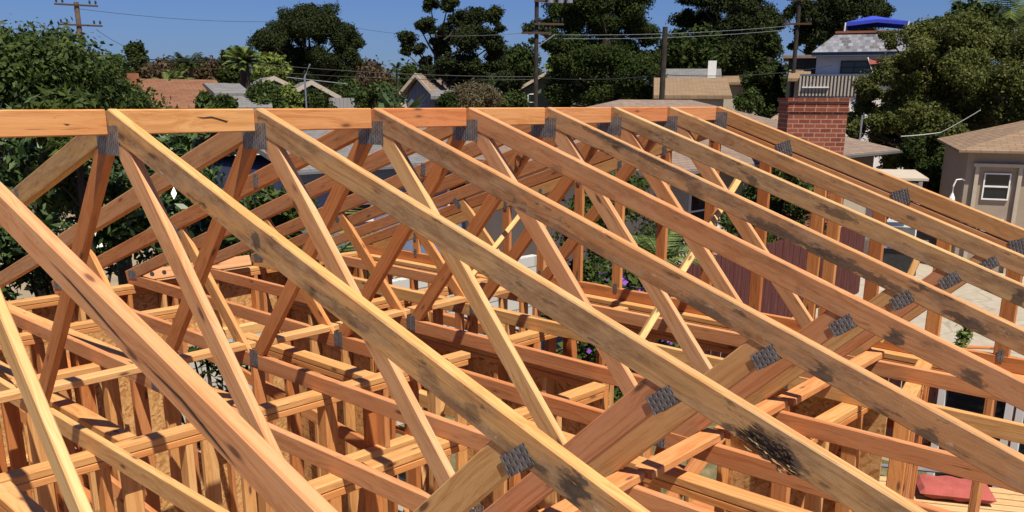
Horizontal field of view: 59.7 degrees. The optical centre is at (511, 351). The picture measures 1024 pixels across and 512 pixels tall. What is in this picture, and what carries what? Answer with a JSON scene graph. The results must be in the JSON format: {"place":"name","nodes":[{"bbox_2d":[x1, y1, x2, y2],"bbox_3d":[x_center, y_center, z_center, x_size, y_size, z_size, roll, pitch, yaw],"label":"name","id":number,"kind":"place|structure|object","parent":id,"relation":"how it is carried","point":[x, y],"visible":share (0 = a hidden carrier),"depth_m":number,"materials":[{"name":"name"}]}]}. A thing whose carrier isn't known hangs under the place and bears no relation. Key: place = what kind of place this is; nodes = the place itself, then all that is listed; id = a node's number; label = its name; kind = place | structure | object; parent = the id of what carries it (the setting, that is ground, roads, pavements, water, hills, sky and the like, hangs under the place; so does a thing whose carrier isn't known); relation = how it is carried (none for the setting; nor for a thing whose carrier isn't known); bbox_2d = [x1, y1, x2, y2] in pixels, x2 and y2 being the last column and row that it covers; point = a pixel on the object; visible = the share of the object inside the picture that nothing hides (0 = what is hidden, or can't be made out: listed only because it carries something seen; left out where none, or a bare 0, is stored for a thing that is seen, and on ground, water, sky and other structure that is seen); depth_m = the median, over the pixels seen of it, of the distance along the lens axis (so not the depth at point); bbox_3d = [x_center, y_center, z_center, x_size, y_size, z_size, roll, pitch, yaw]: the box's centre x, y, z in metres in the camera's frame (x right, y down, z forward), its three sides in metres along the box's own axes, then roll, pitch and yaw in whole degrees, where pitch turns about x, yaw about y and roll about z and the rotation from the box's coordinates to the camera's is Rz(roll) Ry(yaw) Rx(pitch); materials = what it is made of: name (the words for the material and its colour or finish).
{"place":"outdoors","nodes":[
{"label":"outdoors","id":0,"kind":"place"},
{"bbox_2d":[2,103,936,467],"bbox_3d":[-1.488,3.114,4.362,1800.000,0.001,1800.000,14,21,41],"label":"ground","id":1,"kind":"structure","parent":0,"point":[558,339],"depth_m":21.29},
{"bbox_2d":[13,80,131,249],"bbox_3d":[-4.095,-0.372,8.852,1.083,4.444,1.206,-7,17,-25],"label":"loquat tree","id":2,"kind":"object","parent":1,"relation":"on","point":[72,186],"visible":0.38,"depth_m":8.35,"materials":[{"name":"green plant"}]},
{"bbox_2d":[0,70,161,300],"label":"shrub","id":3,"kind":"object","parent":1,"relation":"on","point":[16,159],"visible":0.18,"depth_m":9.52,"materials":[{"name":"green plant"}]},
{"bbox_2d":[0,14,189,296],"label":"broadleaf tree","id":4,"kind":"object","parent":1,"relation":"on","point":[32,59],"visible":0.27,"depth_m":11.87,"materials":[{"name":"green plant"}]},
{"bbox_2d":[120,39,150,78],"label":"tall tree","id":5,"kind":"object","parent":1,"relation":"on","point":[140,51],"visible":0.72,"depth_m":74.44,"materials":[{"name":"green plant"}]},
{"bbox_2d":[133,53,198,78],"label":"distant tree","id":6,"kind":"object","parent":1,"relation":"on","point":[156,69],"visible":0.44,"depth_m":68.78,"materials":[{"name":"brown plant"}]},
{"bbox_2d":[125,73,217,96],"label":"house","id":7,"kind":"structure","parent":1,"relation":"on","point":[179,86],"depth_m":31.32,"materials":[{"name":"beige paint"}]},
{"bbox_2d":[148,94,200,250],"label":"house","id":8,"kind":"structure","parent":1,"relation":"on","point":[183,101],"depth_m":25.11,"materials":[{"name":"beige paint"}]},
{"bbox_2d":[119,105,255,279],"bbox_3d":[-3.890,-0.965,11.210,2.172,4.141,2.361,14,21,41],"label":"shrub","id":9,"kind":"object","parent":1,"relation":"on","point":[174,200],"visible":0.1,"depth_m":10.50,"materials":[{"name":"green plant"}]},
{"bbox_2d":[186,55,233,79],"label":"distant tree","id":10,"kind":"object","parent":1,"relation":"on","point":[208,72],"visible":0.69,"depth_m":70.17,"materials":[{"name":"brown plant"}]},
{"bbox_2d":[177,346,250,448],"bbox_3d":[-3.119,0.705,9.381,0.436,1.934,1.449,14,21,41],"label":"shrub","id":11,"kind":"object","parent":1,"relation":"on","point":[209,365],"visible":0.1,"depth_m":9.26,"materials":[{"name":"green plant"}]},
{"bbox_2d":[222,45,264,89],"bbox_3d":[-11.048,-9.480,37.270,1.761,6.280,1.745,14,21,41],"label":"palm tree","id":12,"kind":"object","parent":1,"relation":"on","point":[243,55],"visible":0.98,"depth_m":36.40,"materials":[{"name":"green plant"}]},
{"bbox_2d":[244,79,290,108],"bbox_3d":[-8.229,-6.656,30.156,1.504,4.924,1.472,13,20,39],"label":"garden shrub","id":13,"kind":"object","parent":1,"relation":"on","point":[264,92],"visible":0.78,"depth_m":29.42,"materials":[{"name":"green plant"}]},
{"bbox_2d":[251,51,292,80],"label":"tall tree","id":14,"kind":"object","parent":1,"relation":"on","point":[270,58],"visible":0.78,"depth_m":45.72,"materials":[{"name":"green plant"}]},
{"bbox_2d":[219,183,338,255],"bbox_3d":[-3.374,-0.887,12.492,2.036,3.293,1.958,0,16,-2],"label":"shrub","id":15,"kind":"object","parent":1,"relation":"on","point":[267,194],"visible":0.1,"depth_m":12.13,"materials":[{"name":"green plant"}]},
{"bbox_2d":[245,0,366,90],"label":"pine tree","id":16,"kind":"object","parent":1,"relation":"on","point":[300,26],"visible":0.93,"depth_m":56.30,"materials":[{"name":"green plant"}]},
{"bbox_2d":[182,127,465,262],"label":"house","id":17,"kind":"structure","parent":1,"relation":"on","point":[308,174],"depth_m":22.93,"materials":[{"name":"grey"}]},
{"bbox_2d":[178,254,536,450],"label":"block wall","id":18,"kind":"structure","parent":1,"relation":"on","point":[528,261],"depth_m":11.77,"materials":[{"name":"white concrete"}]},
{"bbox_2d":[352,55,394,88],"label":"distant tree","id":19,"kind":"object","parent":1,"relation":"on","point":[369,65],"visible":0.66,"depth_m":72.50,"materials":[{"name":"brown plant"}]},
{"bbox_2d":[347,77,403,108],"bbox_3d":[-5.265,-8.017,34.718,1.795,5.094,1.954,14,21,39],"label":"garden shrub","id":20,"kind":"object","parent":1,"relation":"on","point":[365,98],"visible":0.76,"depth_m":33.88,"materials":[{"name":"green plant"}]},
{"bbox_2d":[388,476,423,511],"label":"foundation slab","id":21,"kind":"structure","parent":1,"relation":"on","point":[400,508],"depth_m":9.25,"materials":[{"name":"concrete"}]},
{"bbox_2d":[0,481,46,511],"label":"stud wall","id":22,"kind":"structure","parent":21,"relation":"on","point":[14,497],"depth_m":3.56,"materials":[{"name":"brown wood"}]},
{"bbox_2d":[0,332,64,511],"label":"stud wall","id":23,"kind":"structure","parent":21,"relation":"on","point":[28,338],"depth_m":6.12,"materials":[{"name":"brown wood"}]},
{"bbox_2d":[6,357,125,511],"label":"stud wall","id":24,"kind":"structure","parent":21,"relation":"on","point":[109,400],"depth_m":5.42,"materials":[{"name":"brown wood"}]},
{"bbox_2d":[0,182,337,511],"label":"roof truss","id":25,"kind":"object","parent":24,"relation":"on","point":[263,467],"visible":1,"depth_m":2.04,"materials":[{"name":"brown wood"}]},
{"bbox_2d":[0,109,107,137],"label":"ridge block","id":26,"kind":"structure","parent":25,"relation":"attached to","point":[50,122],"depth_m":3.12,"materials":[{"name":"brown wood"}]},
{"bbox_2d":[0,361,144,511],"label":"stud wall","id":27,"kind":"structure","parent":21,"relation":"on","point":[132,489],"depth_m":4.88,"materials":[{"name":"brown wood"}]},
{"bbox_2d":[7,304,258,511],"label":"stud wall","id":28,"kind":"structure","parent":21,"relation":"on","point":[210,466],"depth_m":5.56,"materials":[{"name":"brown wood"}]},
{"bbox_2d":[69,305,201,509],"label":"stud wall","id":29,"kind":"structure","parent":21,"relation":"on","point":[92,326],"depth_m":6.74,"materials":[{"name":"brown wood"}]},
{"bbox_2d":[0,251,358,511],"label":"stud wall","id":30,"kind":"structure","parent":21,"relation":"on","point":[135,297],"depth_m":8.19,"materials":[{"name":"brown wood"}]},
{"bbox_2d":[251,107,1023,443],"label":"roof truss","id":31,"kind":"object","parent":30,"relation":"on","point":[953,269],"visible":0.41,"depth_m":4.95,"materials":[{"name":"brown wood"}]},
{"bbox_2d":[546,107,610,122],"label":"ridge block","id":32,"kind":"structure","parent":31,"relation":"attached to","point":[593,114],"depth_m":5.26,"materials":[{"name":"brown wood"}]},
{"bbox_2d":[611,107,667,121],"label":"ridge block","id":33,"kind":"structure","parent":31,"relation":"attached to","point":[655,114],"depth_m":5.70,"materials":[{"name":"brown wood"}]},
{"bbox_2d":[777,376,829,406],"bbox_3d":[1.547,0.188,4.630,0.089,0.038,0.585,14,21,39],"label":"lateral brace","id":34,"kind":"object","parent":31,"relation":"attached to","point":[799,393],"visible":0.64,"depth_m":4.53,"materials":[{"name":"brown wood"}]},
{"bbox_2d":[316,107,1023,401],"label":"roof truss","id":35,"kind":"object","parent":30,"relation":"on","point":[988,254],"visible":0.41,"depth_m":5.48,"materials":[{"name":"brown wood"}]},
{"bbox_2d":[0,350,470,511],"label":"stud wall","id":36,"kind":"structure","parent":21,"relation":"on","point":[184,437],"depth_m":4.71,"materials":[{"name":"brown wood"}]},
{"bbox_2d":[0,109,649,511],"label":"roof truss","id":37,"kind":"object","parent":36,"relation":"on","point":[516,445],"visible":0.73,"depth_m":2.82,"materials":[{"name":"brown wood"}]},
{"bbox_2d":[117,109,254,133],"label":"ridge block","id":38,"kind":"structure","parent":37,"relation":"attached to","point":[164,121],"depth_m":3.49,"materials":[{"name":"brown wood"}]},
{"bbox_2d":[0,108,926,511],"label":"roof truss","id":39,"kind":"object","parent":36,"relation":"on","point":[668,382],"visible":0.82,"depth_m":3.09,"materials":[{"name":"brown wood"}]},
{"bbox_2d":[52,363,142,392],"bbox_3d":[-2.186,0.131,4.768,0.089,0.038,0.585,14,21,39],"label":"lateral brace","id":40,"kind":"object","parent":39,"relation":"attached to","point":[93,377],"visible":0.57,"depth_m":4.71,"materials":[{"name":"brown wood"}]},
{"bbox_2d":[51,108,1023,511],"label":"roof truss","id":41,"kind":"object","parent":36,"relation":"on","point":[769,342],"visible":0.69,"depth_m":3.54,"materials":[{"name":"brown wood"}]},
{"bbox_2d":[179,340,255,363],"bbox_3d":[-1.770,0.011,5.198,0.089,0.038,0.585,14,21,39],"label":"lateral brace","id":42,"kind":"object","parent":41,"relation":"attached to","point":[195,356],"visible":0.52,"depth_m":5.15,"materials":[{"name":"brown wood"}]},
{"bbox_2d":[265,108,371,130],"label":"ridge block","id":43,"kind":"structure","parent":41,"relation":"attached to","point":[300,119],"depth_m":3.94,"materials":[{"name":"brown wood"}]},
{"bbox_2d":[381,108,465,127],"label":"ridge block","id":44,"kind":"structure","parent":41,"relation":"attached to","point":[433,117],"depth_m":4.38,"materials":[{"name":"brown wood"}]},
{"bbox_2d":[541,467,644,511],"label":"lateral brace","id":45,"kind":"object","parent":41,"relation":"attached to","point":[624,479],"visible":0.6,"depth_m":3.44,"materials":[{"name":"brown wood"}]},
{"bbox_2d":[125,107,1023,511],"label":"roof truss","id":46,"kind":"object","parent":36,"relation":"on","point":[845,311],"visible":0.69,"depth_m":3.99,"materials":[{"name":"brown wood"}]},
{"bbox_2d":[253,322,338,344],"bbox_3d":[-1.354,-0.108,5.627,0.089,0.038,0.585,14,21,39],"label":"lateral brace","id":47,"kind":"object","parent":46,"relation":"attached to","point":[300,333],"visible":0.69,"depth_m":5.62,"materials":[{"name":"brown wood"}]},
{"bbox_2d":[476,107,544,124],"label":"ridge block","id":48,"kind":"structure","parent":46,"relation":"attached to","point":[524,116],"depth_m":4.82,"materials":[{"name":"brown wood"}]},
{"bbox_2d":[634,428,723,479],"bbox_3d":[0.715,0.426,3.771,0.089,0.038,0.585,14,21,39],"label":"lateral brace","id":49,"kind":"object","parent":46,"relation":"attached to","point":[660,463],"visible":0.93,"depth_m":3.73,"materials":[{"name":"brown wood"}]},
{"bbox_2d":[244,332,376,511],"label":"stud wall","id":50,"kind":"structure","parent":21,"relation":"on","point":[325,366],"depth_m":5.64,"materials":[{"name":"brown wood"}]},
{"bbox_2d":[371,278,487,511],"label":"stud wall","id":51,"kind":"structure","parent":21,"relation":"on","point":[381,303],"depth_m":7.63,"materials":[{"name":"brown wood"}]},
{"bbox_2d":[277,296,609,511],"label":"stud wall","id":52,"kind":"structure","parent":21,"relation":"on","point":[545,380],"depth_m":6.18,"materials":[{"name":"brown wood"}]},
{"bbox_2d":[207,358,363,449],"bbox_3d":[-1.766,0.364,6.920,0.039,0.090,3.017,-1,15,-43],"label":"brace board","id":53,"kind":"object","parent":52,"relation":"attached to","point":[351,437],"visible":0.19,"depth_m":6.56,"materials":[{"name":"brown wood"}]},
{"bbox_2d":[191,107,1023,492],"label":"roof truss","id":54,"kind":"object","parent":52,"relation":"on","point":[897,285],"visible":0.66,"depth_m":4.47,"materials":[{"name":"brown wood"}]},
{"bbox_2d":[144,255,251,279],"bbox_3d":[-2.835,-0.747,7.985,0.034,0.100,1.104,-11,4,44],"label":"bored board","id":55,"kind":"object","parent":54,"relation":"attached to","point":[231,263],"visible":0.52,"depth_m":8.15,"materials":[{"name":"brown wood"}]},
{"bbox_2d":[713,396,787,438],"bbox_3d":[1.131,0.307,4.201,0.089,0.038,0.585,14,21,39],"label":"lateral brace","id":56,"kind":"object","parent":54,"relation":"attached to","point":[771,405],"visible":0.48,"depth_m":4.30,"materials":[{"name":"brown wood"}]},
{"bbox_2d":[352,276,555,511],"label":"stud wall","id":57,"kind":"structure","parent":21,"relation":"on","point":[472,327],"depth_m":7.05,"materials":[{"name":"brown wood"}]},
{"bbox_2d":[308,382,605,511],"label":"stud wall","id":58,"kind":"structure","parent":21,"relation":"on","point":[330,486],"depth_m":4.05,"materials":[{"name":"brown wood"}]},
{"bbox_2d":[509,306,627,363],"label":"stud wall","id":59,"kind":"structure","parent":21,"relation":"on","point":[530,338],"depth_m":6.19,"materials":[{"name":"brown wood"}]},
{"bbox_2d":[510,420,811,511],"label":"stud wall","id":60,"kind":"structure","parent":21,"relation":"on","point":[721,495],"depth_m":3.72,"materials":[{"name":"brown wood"}]},
{"bbox_2d":[358,253,1023,511],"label":"stud wall","id":61,"kind":"structure","parent":21,"relation":"on","point":[989,409],"depth_m":7.05,"materials":[{"name":"brown wood"}]},
{"bbox_2d":[361,106,1023,374],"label":"gable truss","id":62,"kind":"object","parent":61,"relation":"on","point":[902,191],"visible":0.35,"depth_m":5.99,"materials":[{"name":"brown wood"}]},
{"bbox_2d":[638,178,740,338],"bbox_3d":[1.151,-0.619,5.702,0.038,0.089,1.756,36,61,-2],"label":"gable brace","id":63,"kind":"object","parent":62,"relation":"attached to","point":[684,266],"visible":0.28,"depth_m":5.61,"materials":[{"name":"brown wood"}]},
{"bbox_2d":[599,322,879,510],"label":"stud wall","id":64,"kind":"structure","parent":21,"relation":"on","point":[653,335],"depth_m":6.30,"materials":[{"name":"brown wood"}]},
{"bbox_2d":[714,388,886,511],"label":"stud wall","id":65,"kind":"structure","parent":21,"relation":"on","point":[874,421],"depth_m":5.24,"materials":[{"name":"brown wood"}]},
{"bbox_2d":[770,402,869,511],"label":"stud wall","id":66,"kind":"structure","parent":21,"relation":"on","point":[847,414],"depth_m":4.62,"materials":[{"name":"brown wood"}]},
{"bbox_2d":[886,360,932,499],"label":"stud wall","id":67,"kind":"structure","parent":21,"relation":"on","point":[901,479],"depth_m":4.99,"materials":[{"name":"brown wood"}]},
{"bbox_2d":[399,73,455,107],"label":"house","id":68,"kind":"structure","parent":1,"relation":"on","point":[413,89],"depth_m":44.21,"materials":[{"name":"grey paint"}]},
{"bbox_2d":[394,0,524,95],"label":"cypress tree","id":69,"kind":"object","parent":1,"relation":"on","point":[466,23],"visible":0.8,"depth_m":44.45,"materials":[{"name":"green plant"}]},
{"bbox_2d":[443,80,505,108],"bbox_3d":[-1.856,-9.241,38.954,2.896,5.180,3.197,11,19,32],"label":"grey shrub tree","id":70,"kind":"object","parent":1,"relation":"on","point":[470,94],"visible":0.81,"depth_m":37.84,"materials":[{"name":"green plant"}]},
{"bbox_2d":[502,41,541,93],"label":"tall tree","id":71,"kind":"object","parent":1,"relation":"on","point":[519,58],"visible":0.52,"depth_m":56.56,"materials":[{"name":"green plant"}]},
{"bbox_2d":[521,0,572,106],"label":"utility pole","id":72,"kind":"object","parent":1,"relation":"on","point":[537,20],"visible":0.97,"depth_m":35.73,"materials":[{"name":"brown wood"}]},
{"bbox_2d":[518,71,587,107],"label":"house","id":73,"kind":"structure","parent":1,"relation":"on","point":[542,99],"depth_m":53.11,"materials":[{"name":"grey paint"}]},
{"bbox_2d":[520,0,671,106],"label":"evergreen tree","id":74,"kind":"object","parent":1,"relation":"on","point":[573,49],"visible":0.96,"depth_m":42.10,"materials":[{"name":"green plant"}]},
{"bbox_2d":[541,172,686,318],"bbox_3d":[1.487,-1.431,14.854,1.863,3.126,4.620,14,21,41],"label":"shrub","id":75,"kind":"object","parent":1,"relation":"on","point":[589,272],"visible":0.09,"depth_m":14.86,"materials":[{"name":"green plant"}]},
{"bbox_2d":[465,100,901,269],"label":"house","id":76,"kind":"structure","parent":1,"relation":"on","point":[863,152],"depth_m":23.97,"materials":[{"name":"beige paint"}]},
{"bbox_2d":[647,61,721,99],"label":"house","id":77,"kind":"structure","parent":1,"relation":"on","point":[711,71],"depth_m":47.03,"materials":[{"name":"beige paint"}]},
{"bbox_2d":[648,19,731,72],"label":"distant tree","id":78,"kind":"object","parent":1,"relation":"on","point":[700,48],"visible":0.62,"depth_m":49.11,"materials":[{"name":"green plant"}]},
{"bbox_2d":[665,0,791,101],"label":"pine tree","id":79,"kind":"object","parent":1,"relation":"on","point":[740,14],"visible":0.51,"depth_m":51.56,"materials":[{"name":"green plant"}]},
{"bbox_2d":[732,86,765,113],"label":"garden shrub","id":80,"kind":"object","parent":1,"relation":"on","point":[750,100],"visible":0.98,"depth_m":37.05,"materials":[{"name":"green plant"}]},
{"bbox_2d":[739,20,786,119],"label":"pine tree","id":81,"kind":"object","parent":1,"relation":"on","point":[762,58],"visible":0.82,"depth_m":45.63,"materials":[{"name":"green plant"}]},
{"bbox_2d":[717,165,826,243],"bbox_3d":[5.739,-2.788,19.053,1.683,3.502,5.129,14,21,41],"label":"shrub","id":82,"kind":"object","parent":1,"relation":"on","point":[781,207],"visible":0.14,"depth_m":18.82,"materials":[{"name":"green plant"}]},
{"bbox_2d":[783,0,811,97],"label":"utility pole","id":83,"kind":"object","parent":1,"relation":"on","point":[797,24],"visible":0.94,"depth_m":39.72,"materials":[{"name":"brown wood"}]},
{"bbox_2d":[773,97,851,239],"bbox_3d":[7.264,-4.069,22.071,1.470,4.286,1.100,1,16,3],"label":"brick chimney","id":84,"kind":"object","parent":1,"relation":"on","point":[820,121],"visible":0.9,"depth_m":21.18,"materials":[{"name":"brick"}]},
{"bbox_2d":[782,0,895,54],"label":"pine tree","id":85,"kind":"object","parent":1,"relation":"on","point":[829,18],"visible":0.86,"depth_m":56.85,"materials":[{"name":"green plant"}]},
{"bbox_2d":[665,341,1015,446],"bbox_3d":[4.667,0.549,10.711,8.500,1.484,0.073,14,21,41],"label":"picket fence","id":86,"kind":"object","parent":1,"relation":"on","point":[933,396],"visible":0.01,"depth_m":10.63,"materials":[{"name":"white paint"}]},
{"bbox_2d":[798,30,951,168],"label":"house","id":87,"kind":"structure","parent":1,"relation":"on","point":[845,54],"depth_m":39.32,"materials":[{"name":"paint"}]},
{"bbox_2d":[844,16,909,30],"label":"canopy tent","id":88,"kind":"object","parent":87,"relation":"on","point":[870,22],"visible":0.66,"depth_m":40.25,"materials":[{"name":"blue fabric"}]},
{"bbox_2d":[895,130,945,211],"bbox_3d":[14.121,-5.811,30.360,2.203,3.400,2.307,0,16,-3],"label":"olive tree","id":89,"kind":"object","parent":1,"relation":"on","point":[929,165],"visible":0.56,"depth_m":30.03,"materials":[{"name":"green plant"}]},
{"bbox_2d":[845,1,1023,193],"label":"olive tree","id":90,"kind":"object","parent":1,"relation":"on","point":[930,80],"visible":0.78,"depth_m":31.23,"materials":[{"name":"green plant"}]},
{"bbox_2d":[933,0,1009,33],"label":"dark tree","id":91,"kind":"object","parent":1,"relation":"on","point":[991,9],"visible":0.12,"depth_m":36.66,"materials":[{"name":"green plant"}]},
{"bbox_2d":[937,121,1023,273],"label":"house","id":92,"kind":"structure","parent":1,"relation":"on","point":[982,170],"depth_m":22.36,"materials":[{"name":"beige paint"}]},
{"bbox_2d":[981,173,1011,200],"bbox_3d":[12.076,-4.110,22.235,0.600,0.660,0.050,6,17,20],"label":"window","id":93,"kind":"structure","parent":92,"relation":"in","point":[996,186],"depth_m":22.24,"materials":[{"name":"white paint"}]},
{"bbox_2d":[0,0,1023,102],"label":"sky","id":94,"kind":"structure","parent":0,"point":[166,35],"materials":[{"name":"blue"}]},
{"bbox_2d":[397,415,926,505],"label":"lawn","id":95,"kind":"structure","parent":0,"point":[709,470],"depth_m":10.53,"materials":[{"name":"plant"}]},
{"bbox_2d":[556,260,691,403],"bbox_3d":[1.570,-0.053,11.300,1.720,2.426,2.941,6,17,21],"label":"shrub","id":96,"kind":"object","parent":95,"relation":"on","point":[587,351],"visible":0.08,"depth_m":10.81,"materials":[{"name":"green plant"}]},
{"bbox_2d":[608,230,720,266],"bbox_3d":[2.015,-0.853,12.103,1.698,1.664,1.627,14,21,41],"label":"palm","id":97,"kind":"object","parent":95,"relation":"on","point":[646,245],"visible":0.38,"depth_m":11.93,"materials":[{"name":"green plant"}]},
{"bbox_2d":[879,464,1023,511],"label":"bench","id":98,"kind":"object","parent":95,"relation":"on","point":[1009,500],"visible":0.16,"depth_m":8.43,"materials":[{"name":"brown wood"}]},
{"bbox_2d":[916,474,996,503],"bbox_3d":[4.233,1.313,8.541,0.660,0.154,0.420,4,16,14],"label":"bench cushion","id":99,"kind":"object","parent":98,"relation":"on","point":[945,487],"visible":0.87,"depth_m":8.43,"materials":[{"name":"pink fabric"}]},
{"bbox_2d":[927,389,1013,487],"bbox_3d":[4.794,1.004,9.367,0.720,1.300,0.050,14,21,41],"label":"glazed door","id":100,"kind":"structure","parent":95,"relation":"on","point":[966,402],"depth_m":9.29,"materials":[{"name":"white paint"}]},
{"bbox_2d":[652,78,731,106],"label":"house","id":101,"kind":"structure","parent":0,"point":[715,91],"depth_m":36.64,"materials":[{"name":"beige paint"}]},
{"bbox_2d":[720,262,1023,385],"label":"patio","id":102,"kind":"structure","parent":0,"point":[979,297],"depth_m":18.70,"materials":[{"name":"beige concrete"}]},
{"bbox_2d":[674,227,864,316],"bbox_3d":[5.043,-1.331,17.104,0.073,1.633,8.200,14,21,41],"label":"picket fence","id":103,"kind":"object","parent":102,"relation":"on","point":[738,278],"visible":0.12,"depth_m":17.14,"materials":[{"name":"red paint"}]},
{"bbox_2d":[863,169,928,254],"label":"shed","id":104,"kind":"structure","parent":102,"relation":"on","point":[910,176],"depth_m":22.27,"materials":[{"name":"white paint"}]},
{"bbox_2d":[865,227,928,275],"bbox_3d":[9.428,-2.496,21.997,1.500,1.120,0.633,7,17,22],"label":"gas grill","id":105,"kind":"object","parent":102,"relation":"on","point":[897,260],"visible":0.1,"depth_m":21.80,"materials":[{"name":"metal"}]},
{"bbox_2d":[947,0,1023,100],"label":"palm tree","id":106,"kind":"object","parent":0,"point":[1011,15],"visible":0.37,"depth_m":39.40,"materials":[{"name":"green plant"}]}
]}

